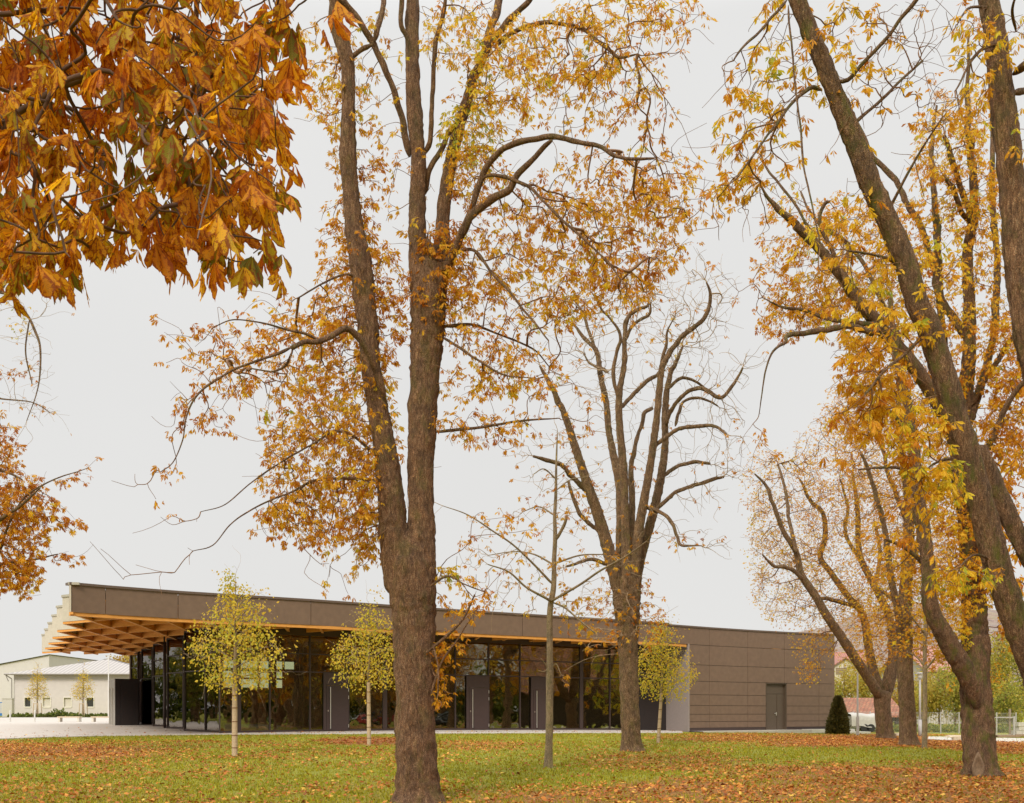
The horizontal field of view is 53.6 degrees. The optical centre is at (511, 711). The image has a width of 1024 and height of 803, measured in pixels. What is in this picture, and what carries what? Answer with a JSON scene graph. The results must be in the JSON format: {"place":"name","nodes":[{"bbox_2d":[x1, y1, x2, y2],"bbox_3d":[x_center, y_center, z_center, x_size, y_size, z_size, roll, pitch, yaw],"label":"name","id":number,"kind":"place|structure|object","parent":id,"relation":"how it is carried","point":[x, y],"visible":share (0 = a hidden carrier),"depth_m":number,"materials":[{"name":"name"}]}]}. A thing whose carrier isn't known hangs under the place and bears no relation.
{"place":"outdoors","nodes":[
{"label":"outdoors","id":0,"kind":"place"},
{"bbox_2d":[0,717,90,717],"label":"street","id":1,"kind":"structure","parent":0,"point":[37,717],"depth_m":107.88,"materials":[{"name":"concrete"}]},
{"bbox_2d":[0,718,682,738],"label":"paving","id":2,"kind":"structure","parent":0,"point":[20,728],"depth_m":51.88,"materials":[{"name":"grey concrete"}]},
{"bbox_2d":[0,654,97,712],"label":"warehouse","id":3,"kind":"structure","parent":2,"relation":"on","point":[48,660],"depth_m":150.00,"materials":[{"name":"paint"}]},
{"bbox_2d":[4,659,128,714],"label":"house","id":4,"kind":"structure","parent":2,"relation":"on","point":[60,685],"depth_m":117.00,"materials":[{"name":"grey paint"}]},
{"bbox_2d":[24,697,31,707],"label":"window","id":5,"kind":"structure","parent":4,"relation":"in","point":[27,702],"depth_m":117.17,"materials":[{"name":"grey"}]},
{"bbox_2d":[42,697,50,707],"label":"window","id":6,"kind":"structure","parent":4,"relation":"in","point":[46,702],"depth_m":117.17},
{"bbox_2d":[63,697,71,707],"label":"window","id":7,"kind":"structure","parent":4,"relation":"in","point":[67,701],"depth_m":117.17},
{"bbox_2d":[86,697,93,707],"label":"window","id":8,"kind":"structure","parent":4,"relation":"in","point":[90,703],"depth_m":117.17,"materials":[{"name":"grey"}]},
{"bbox_2d":[57,716,81,721],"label":"bench","id":9,"kind":"object","parent":2,"relation":"on","point":[60,718],"visible":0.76,"depth_m":75.20,"materials":[{"name":"white concrete"}]},
{"bbox_2d":[91,716,108,721],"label":"bench","id":10,"kind":"object","parent":2,"relation":"on","point":[93,718],"visible":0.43,"depth_m":75.20,"materials":[{"name":"white concrete"}]},
{"bbox_2d":[0,726,682,736],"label":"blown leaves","id":11,"kind":"object","parent":2,"relation":"on","point":[328,732],"visible":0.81,"depth_m":48.31,"materials":[{"name":"orange plant"}]},
{"bbox_2d":[41,582,834,732],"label":"event hall","id":12,"kind":"structure","parent":2,"relation":"on","point":[748,679],"depth_m":58.33,"materials":[{"name":"brown metal"}]},
{"bbox_2d":[131,653,136,678],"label":"window","id":13,"kind":"structure","parent":12,"relation":"in","point":[133,657],"depth_m":68.15,"materials":[{"name":"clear glass"}]},
{"bbox_2d":[140,651,140,723],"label":"window","id":14,"kind":"structure","parent":12,"relation":"in","point":[140,651],"depth_m":67.60,"materials":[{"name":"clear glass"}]},
{"bbox_2d":[141,649,151,724],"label":"window","id":15,"kind":"structure","parent":12,"relation":"in","point":[146,654],"depth_m":63.04,"materials":[{"name":"black glass"}]},
{"bbox_2d":[152,647,152,725],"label":"window","id":16,"kind":"structure","parent":12,"relation":"in","point":[152,647],"depth_m":62.49,"materials":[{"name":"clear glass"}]},
{"bbox_2d":[153,644,162,726],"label":"window","id":17,"kind":"structure","parent":12,"relation":"in","point":[157,648],"depth_m":58.30,"materials":[{"name":"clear glass"}]},
{"bbox_2d":[166,639,166,727],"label":"window","id":18,"kind":"structure","parent":12,"relation":"in","point":[166,639],"depth_m":55.46,"materials":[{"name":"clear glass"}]},
{"bbox_2d":[167,637,182,728],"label":"window","id":19,"kind":"structure","parent":12,"relation":"in","point":[174,670],"depth_m":53.53,"materials":[{"name":"clear glass"}]},
{"bbox_2d":[183,633,185,729],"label":"window","id":20,"kind":"structure","parent":12,"relation":"in","point":[185,633],"depth_m":50.17,"materials":[{"name":"black metal"}]},
{"bbox_2d":[184,629,204,731],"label":"window","id":21,"kind":"structure","parent":12,"relation":"in","point":[195,697],"depth_m":48.80,"materials":[{"name":"clear glass"}]},
{"bbox_2d":[205,628,223,731],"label":"window","id":22,"kind":"structure","parent":12,"relation":"in","point":[211,700],"depth_m":47.62,"materials":[{"name":"clear glass"}]},
{"bbox_2d":[219,630,238,732],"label":"window","id":23,"kind":"structure","parent":12,"relation":"in","point":[219,630],"depth_m":46.78,"materials":[{"name":"black metal"}]},
{"bbox_2d":[239,631,269,732],"bbox_3d":[-12.038,-1.335,47.305,1.513,4.811,0.130,0,0,-35],"label":"window","id":24,"kind":"structure","parent":12,"relation":"in","point":[249,731],"depth_m":47.34,"materials":[{"name":"black glass"}]},
{"bbox_2d":[270,632,309,731],"bbox_3d":[-10.583,-1.340,48.294,2.002,4.800,0.130,0,0,-34],"label":"window","id":25,"kind":"structure","parent":12,"relation":"in","point":[307,730],"depth_m":48.33,"materials":[{"name":"black metal"}]},
{"bbox_2d":[310,634,348,730],"bbox_3d":[-8.907,-1.345,49.394,2.006,4.791,0.130,0,0,-33],"label":"window","id":26,"kind":"structure","parent":12,"relation":"in","point":[310,634],"depth_m":49.11,"materials":[{"name":"black metal"}]},
{"bbox_2d":[323,673,348,730],"bbox_3d":[-8.570,-0.477,49.455,1.307,2.806,0.153,0,0,-33],"label":"door","id":27,"kind":"structure","parent":12,"relation":"in","point":[335,698],"depth_m":49.43,"materials":[{"name":"silver metal"}]},
{"bbox_2d":[349,636,384,730],"bbox_3d":[-7.237,-1.347,50.462,1.958,4.786,0.130,0,0,-32],"label":"window","id":28,"kind":"structure","parent":12,"relation":"in","point":[383,693],"depth_m":50.88,"materials":[{"name":"black metal"}]},
{"bbox_2d":[385,637,393,730],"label":"window","id":29,"kind":"structure","parent":12,"relation":"in","point":[386,729],"depth_m":50.96,"materials":[{"name":"black metal"}]},
{"bbox_2d":[434,639,455,729],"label":"window","id":30,"kind":"structure","parent":12,"relation":"in","point":[454,658],"depth_m":52.95,"materials":[{"name":"black metal"}]},
{"bbox_2d":[456,640,488,729],"bbox_3d":[-2.120,-1.336,53.521,1.998,4.809,0.130,0,0,-30],"label":"window","id":31,"kind":"structure","parent":12,"relation":"in","point":[487,642],"depth_m":53.66,"materials":[{"name":"black metal"}]},
{"bbox_2d":[466,676,488,729],"bbox_3d":[-1.797,-0.466,53.553,1.338,2.829,0.153,0,0,-31],"label":"door","id":32,"kind":"structure","parent":12,"relation":"in","point":[477,687],"depth_m":53.54,"materials":[{"name":"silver metal"}]},
{"bbox_2d":[489,641,519,729],"bbox_3d":[-0.419,-1.329,54.536,1.966,4.823,0.130,0,0,-31],"label":"window","id":33,"kind":"structure","parent":12,"relation":"in","point":[489,641],"depth_m":54.48,"materials":[{"name":"black metal"}]},
{"bbox_2d":[520,643,546,729],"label":"window","id":34,"kind":"structure","parent":12,"relation":"in","point":[520,643],"depth_m":55.15,"materials":[{"name":"black metal"}]},
{"bbox_2d":[531,677,545,729],"bbox_3d":[1.628,-0.450,55.635,1.344,2.861,0.153,0,0,-32],"label":"door","id":35,"kind":"structure","parent":12,"relation":"in","point":[538,684],"depth_m":55.52,"materials":[{"name":"silver metal"}]},
{"bbox_2d":[553,644,581,729],"bbox_3d":[3.027,-1.309,56.687,2.076,4.862,0.130,0,0,-33],"label":"window","id":36,"kind":"structure","parent":12,"relation":"in","point":[580,646],"depth_m":57.15,"materials":[{"name":"black metal"}]},
{"bbox_2d":[582,645,609,729],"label":"window","id":37,"kind":"structure","parent":12,"relation":"in","point":[608,663],"depth_m":57.98,"materials":[{"name":"black glass"}]},
{"bbox_2d":[610,647,638,729],"bbox_3d":[6.493,-1.284,58.844,2.050,4.912,0.130,0,0,-31],"label":"window","id":38,"kind":"structure","parent":12,"relation":"in","point":[610,647],"depth_m":58.27,"materials":[{"name":"black metal"}]},
{"bbox_2d":[765,683,786,729],"bbox_3d":[16.320,-0.299,62.871,1.746,2.911,0.220,0,0,-30],"label":"side door","id":39,"kind":"structure","parent":12,"relation":"in","point":[776,693],"depth_m":63.01,"materials":[{"name":"brown metal"}]},
{"bbox_2d":[0,715,1023,802],"bbox_3d":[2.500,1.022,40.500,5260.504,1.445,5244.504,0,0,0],"label":"lawn","id":40,"kind":"structure","parent":0,"point":[560,795],"depth_m":24.25,"materials":[{"name":"green plant"}]},
{"bbox_2d":[1,698,14,716],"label":"utility cabinet","id":41,"kind":"object","parent":40,"relation":"on","point":[7,705],"visible":0.82,"depth_m":114.00,"materials":[{"name":"beige metal"}]},
{"bbox_2d":[0,248,74,455],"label":"chestnut tree","id":42,"kind":"object","parent":40,"relation":"on","point":[26,361],"visible":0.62,"depth_m":31.36,"materials":[{"name":"orange plant"}]},
{"bbox_2d":[0,410,101,601],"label":"chestnut tree","id":43,"kind":"object","parent":40,"relation":"on","point":[25,515],"visible":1,"depth_m":26.85,"materials":[{"name":"orange plant"}]},
{"bbox_2d":[107,656,108,719],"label":"flagpole","id":44,"kind":"object","parent":40,"relation":"on","point":[108,687],"visible":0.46,"depth_m":83.99,"materials":[{"name":"white metal"}]},
{"bbox_2d":[106,654,128,662],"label":"autumn tree","id":45,"kind":"object","parent":40,"relation":"on","point":[126,658],"visible":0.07,"depth_m":134.24,"materials":[{"name":"yellow plant"}]},
{"bbox_2d":[0,0,364,319],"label":"chestnut tree","id":46,"kind":"object","parent":40,"relation":"on","point":[130,86],"visible":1,"depth_m":4.14,"materials":[{"name":"orange plant"}]},
{"bbox_2d":[174,551,297,756],"bbox_3d":[-7.857,-1.740,28.732,3.712,6.076,3.484,0,0,0],"label":"lime tree","id":47,"kind":"object","parent":40,"relation":"on","point":[234,636],"visible":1,"depth_m":28.61,"materials":[{"name":"yellow plant"}]},
{"bbox_2d":[326,585,394,745],"bbox_3d":[-5.149,-1.785,35.481,3.339,6.048,3.348,0,0,0],"label":"lime tree","id":48,"kind":"object","parent":40,"relation":"on","point":[368,650],"visible":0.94,"depth_m":35.57,"materials":[{"name":"yellow plant"}]},
{"bbox_2d":[90,0,722,802],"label":"chestnut tree","id":49,"kind":"object","parent":40,"relation":"on","point":[406,554],"visible":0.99,"depth_m":16.80,"materials":[{"name":"orange plant"}]},
{"bbox_2d":[0,732,1023,802],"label":"fallen leaves","id":50,"kind":"object","parent":40,"relation":"on","point":[853,738],"visible":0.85,"depth_m":24.16,"materials":[{"name":"orange plant"}]},
{"bbox_2d":[406,404,683,767],"bbox_3d":[0.623,-3.112,24.809,6.812,9.092,3.472,0,0,0],"label":"young chestnut tree","id":51,"kind":"object","parent":40,"relation":"on","point":[548,755],"visible":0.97,"depth_m":25.09,"materials":[{"name":"brown plant"}]},
{"bbox_2d":[503,248,769,751],"bbox_3d":[4.028,-7.181,32.860,8.882,17.128,5.396,0,0,0],"label":"chestnut tree","id":52,"kind":"object","parent":40,"relation":"on","point":[632,534],"visible":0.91,"depth_m":32.79,"materials":[{"name":"brown plant"}]},
{"bbox_2d":[638,612,699,742],"bbox_3d":[6.029,-1.466,39.950,3.330,5.508,3.728,0,0,0],"label":"lime tree","id":53,"kind":"object","parent":40,"relation":"on","point":[663,634],"visible":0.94,"depth_m":39.88,"materials":[{"name":"yellow plant"}]},
{"bbox_2d":[703,730,811,732],"bbox_3d":[15.094,1.377,61.328,11.151,0.500,1.596,0,0,-32],"label":"gravel strip","id":54,"kind":"object","parent":40,"relation":"on","point":[777,731],"visible":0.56,"depth_m":60.80,"materials":[{"name":"grey gravel"}]},
{"bbox_2d":[738,393,901,738],"bbox_3d":[15.682,-7.183,50.612,10.135,17.390,7.018,0,0,0],"label":"chestnut tree","id":55,"kind":"object","parent":40,"relation":"on","point":[881,690],"visible":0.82,"depth_m":50.74,"materials":[{"name":"orange plant"}]},
{"bbox_2d":[802,729,854,732],"bbox_3d":[19.954,1.206,63.877,3.600,0.220,0.900,0,0,-27],"label":"stone step","id":56,"kind":"object","parent":40,"relation":"on","point":[821,730],"visible":0.5,"depth_m":62.97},
{"bbox_2d":[825,694,851,733],"bbox_3d":[19.502,0.210,60.614,1.557,2.488,1.583,0,0,0],"label":"yew shrub","id":57,"kind":"object","parent":40,"relation":"on","point":[837,721],"visible":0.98,"depth_m":60.24,"materials":[{"name":"green plant"}]},
{"bbox_2d":[835,657,859,697],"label":"house","id":58,"kind":"structure","parent":40,"relation":"on","point":[837,668],"depth_m":140.00,"materials":[{"name":"grey"}]},
{"bbox_2d":[836,668,846,673],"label":"window","id":59,"kind":"structure","parent":58,"relation":"in","point":[838,670],"depth_m":139.93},
{"bbox_2d":[835,647,860,697],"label":"autumn tree","id":60,"kind":"object","parent":40,"relation":"on","point":[842,691],"visible":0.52,"depth_m":99.13,"materials":[{"name":"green plant"}]},
{"bbox_2d":[682,0,1023,685],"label":"chestnut tree","id":61,"kind":"object","parent":40,"relation":"on","point":[991,508],"visible":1,"depth_m":13.29,"materials":[{"name":"orange plant"}]},
{"bbox_2d":[835,652,870,695],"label":"house","id":62,"kind":"structure","parent":40,"relation":"on","point":[841,655],"depth_m":179.88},
{"bbox_2d":[841,659,872,697],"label":"autumn tree","id":63,"kind":"object","parent":40,"relation":"on","point":[863,690],"visible":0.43,"depth_m":93.74,"materials":[{"name":"yellow plant"}]},
{"bbox_2d":[856,673,858,735],"bbox_3d":[19.624,-0.424,57.541,0.170,3.574,0.170,0,0,0],"label":"metal pole","id":64,"kind":"object","parent":40,"relation":"on","point":[857,725],"visible":0.85,"depth_m":57.50,"materials":[{"name":"metal"}]},
{"bbox_2d":[850,731,870,733],"bbox_3d":[21.183,1.377,63.999,3.100,0.220,0.900,0,0,-27],"label":"stone step","id":65,"kind":"object","parent":40,"relation":"on","point":[863,732],"visible":0.21,"depth_m":64.06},
{"bbox_2d":[847,712,875,731],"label":"covered trailer","id":66,"kind":"object","parent":40,"relation":"on","point":[867,722],"visible":0.83,"depth_m":69.03,"materials":[{"name":"fabric"}]},
{"bbox_2d":[701,1,1023,777],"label":"chestnut tree","id":67,"kind":"object","parent":40,"relation":"on","point":[967,657],"visible":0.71,"depth_m":23.13,"materials":[{"name":"orange plant"}]},
{"bbox_2d":[838,647,896,696],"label":"autumn tree","id":68,"kind":"object","parent":40,"relation":"on","point":[867,666],"visible":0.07,"depth_m":120.35,"materials":[{"name":"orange plant"}]},
{"bbox_2d":[843,698,898,724],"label":"shed","id":69,"kind":"structure","parent":40,"relation":"on","point":[866,705],"depth_m":83.30,"materials":[{"name":"red tile"}]},
{"bbox_2d":[850,721,938,731],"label":"undergrowth","id":70,"kind":"object","parent":40,"relation":"on","point":[894,728],"visible":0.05,"depth_m":71.96,"materials":[{"name":"green plant"}]},
{"bbox_2d":[881,667,921,721],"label":"autumn tree","id":71,"kind":"object","parent":40,"relation":"on","point":[894,697],"visible":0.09,"depth_m":97.13,"materials":[{"name":"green plant"}]},
{"bbox_2d":[817,351,1006,745],"bbox_3d":[15.758,-6.546,41.022,9.185,16.072,5.938,0,0,-31],"label":"chestnut tree","id":72,"kind":"object","parent":40,"relation":"on","point":[908,736],"visible":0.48,"depth_m":40.35,"materials":[{"name":"orange plant"}]},
{"bbox_2d":[882,536,954,747],"bbox_3d":[15.286,-3.061,37.480,2.942,8.981,2.817,0,0,0],"label":"young chestnut tree","id":73,"kind":"object","parent":40,"relation":"on","point":[923,639],"visible":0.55,"depth_m":37.57,"materials":[{"name":"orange plant"}]},
{"bbox_2d":[914,672,922,735],"bbox_3d":[22.807,-0.378,56.644,0.600,3.627,0.591,0,0,0],"label":"street lamp","id":74,"kind":"object","parent":40,"relation":"on","point":[919,675],"visible":0.88,"depth_m":56.58,"materials":[{"name":"metal"}]},
{"bbox_2d":[880,646,960,723],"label":"barn","id":75,"kind":"structure","parent":40,"relation":"on","point":[918,666],"depth_m":119.84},
{"bbox_2d":[914,661,940,724],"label":"autumn tree","id":76,"kind":"object","parent":40,"relation":"on","point":[917,711],"visible":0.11,"depth_m":91.75,"materials":[{"name":"green plant"}]},
{"bbox_2d":[853,711,1016,733],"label":"fence","id":77,"kind":"object","parent":40,"relation":"on","point":[954,723],"visible":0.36,"depth_m":67.93,"materials":[{"name":"metal"}]},
{"bbox_2d":[914,662,960,724],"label":"autumn tree","id":78,"kind":"object","parent":40,"relation":"on","point":[936,697],"visible":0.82,"depth_m":83.12,"materials":[{"name":"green plant"}]},
{"bbox_2d":[927,656,961,725],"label":"autumn tree","id":79,"kind":"object","parent":40,"relation":"on","point":[955,703],"visible":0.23,"depth_m":87.39,"materials":[{"name":"green plant"}]},
{"bbox_2d":[893,722,1003,732],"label":"undergrowth","id":80,"kind":"object","parent":40,"relation":"on","point":[933,728],"visible":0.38,"depth_m":71.87,"materials":[{"name":"green plant"}]},
{"bbox_2d":[951,736,960,739],"bbox_3d":[21.651,1.324,49.259,0.504,0.300,0.398,0,0,0],"label":"boulder","id":81,"kind":"object","parent":40,"relation":"on","point":[955,737],"visible":0.54,"depth_m":49.09,"materials":[{"name":"stone"}]},
{"bbox_2d":[922,0,1023,384],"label":"chestnut tree","id":82,"kind":"object","parent":40,"relation":"on","point":[1001,91],"visible":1,"depth_m":12.87,"materials":[{"name":"orange plant"}]},
{"bbox_2d":[936,360,1023,596],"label":"park tree","id":83,"kind":"object","parent":40,"relation":"on","point":[1015,558],"visible":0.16,"depth_m":30.10,"materials":[{"name":"orange plant"}]},
{"bbox_2d":[954,601,1007,712],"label":"autumn tree","id":84,"kind":"object","parent":40,"relation":"on","point":[990,638],"visible":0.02,"depth_m":109.07,"materials":[{"name":"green plant"}]},
{"bbox_2d":[956,722,1012,732],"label":"undergrowth","id":85,"kind":"object","parent":40,"relation":"on","point":[1002,728],"visible":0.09,"depth_m":71.74,"materials":[{"name":"green plant"}]},
{"bbox_2d":[995,709,1014,734],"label":"fence gate","id":86,"kind":"structure","parent":40,"relation":"on","point":[1010,717],"depth_m":60.02,"materials":[{"name":"metal"}]},
{"bbox_2d":[989,624,1023,725],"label":"autumn tree","id":87,"kind":"object","parent":40,"relation":"on","point":[1004,663],"visible":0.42,"depth_m":81.02,"materials":[{"name":"green plant"}]},
{"bbox_2d":[992,672,1023,726],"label":"autumn tree","id":88,"kind":"object","parent":40,"relation":"on","point":[1007,699],"visible":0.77,"depth_m":75.25,"materials":[{"name":"green plant"}]},
{"bbox_2d":[996,735,1020,736],"bbox_3d":[27.990,1.384,57.500,1.260,0.115,1.000,0,0,0],"label":"pallet","id":89,"kind":"object","parent":40,"relation":"on","point":[1008,736],"visible":0.81,"depth_m":57.00,"materials":[{"name":"brown wood"}]},
{"bbox_2d":[1006,644,1023,717],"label":"autumn tree","id":90,"kind":"object","parent":40,"relation":"on","point":[1020,684],"visible":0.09,"depth_m":87.18,"materials":[{"name":"green plant"}]},
{"bbox_2d":[1011,722,1023,735],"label":"stone stack","id":91,"kind":"object","parent":40,"relation":"on","point":[1019,728],"visible":0.87,"depth_m":60.25,"materials":[{"name":"beige stone"}]},
{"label":"planting bed","id":92,"kind":"structure","parent":40,"relation":"on","visible":0},
{"bbox_2d":[26,660,51,716],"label":"street tree","id":93,"kind":"object","parent":92,"relation":"on","point":[37,694],"visible":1,"depth_m":109.93,"materials":[{"name":"yellow plant"}]},
{"bbox_2d":[7,708,107,716],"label":"ground cover","id":94,"kind":"object","parent":92,"relation":"on","point":[62,712],"visible":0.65,"depth_m":109.61,"materials":[{"name":"green plant"}]},
{"bbox_2d":[69,660,97,714],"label":"street tree","id":95,"kind":"object","parent":92,"relation":"on","point":[83,682],"visible":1,"depth_m":109.92,"materials":[{"name":"yellow plant"}]},
{"bbox_2d":[0,0,1023,687],"label":"sky","id":96,"kind":"structure","parent":0,"point":[112,400],"materials":[{"name":"white"}]},
{"bbox_2d":[799,603,1022,713],"bbox_3d":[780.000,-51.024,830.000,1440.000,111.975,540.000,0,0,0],"label":"hill","id":97,"kind":"structure","parent":0,"point":[993,614],"depth_m":727.02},
{"bbox_2d":[928,736,1023,742],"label":"path","id":98,"kind":"structure","parent":0,"point":[1000,739],"depth_m":52.08,"materials":[{"name":"beige concrete"}]}
]}

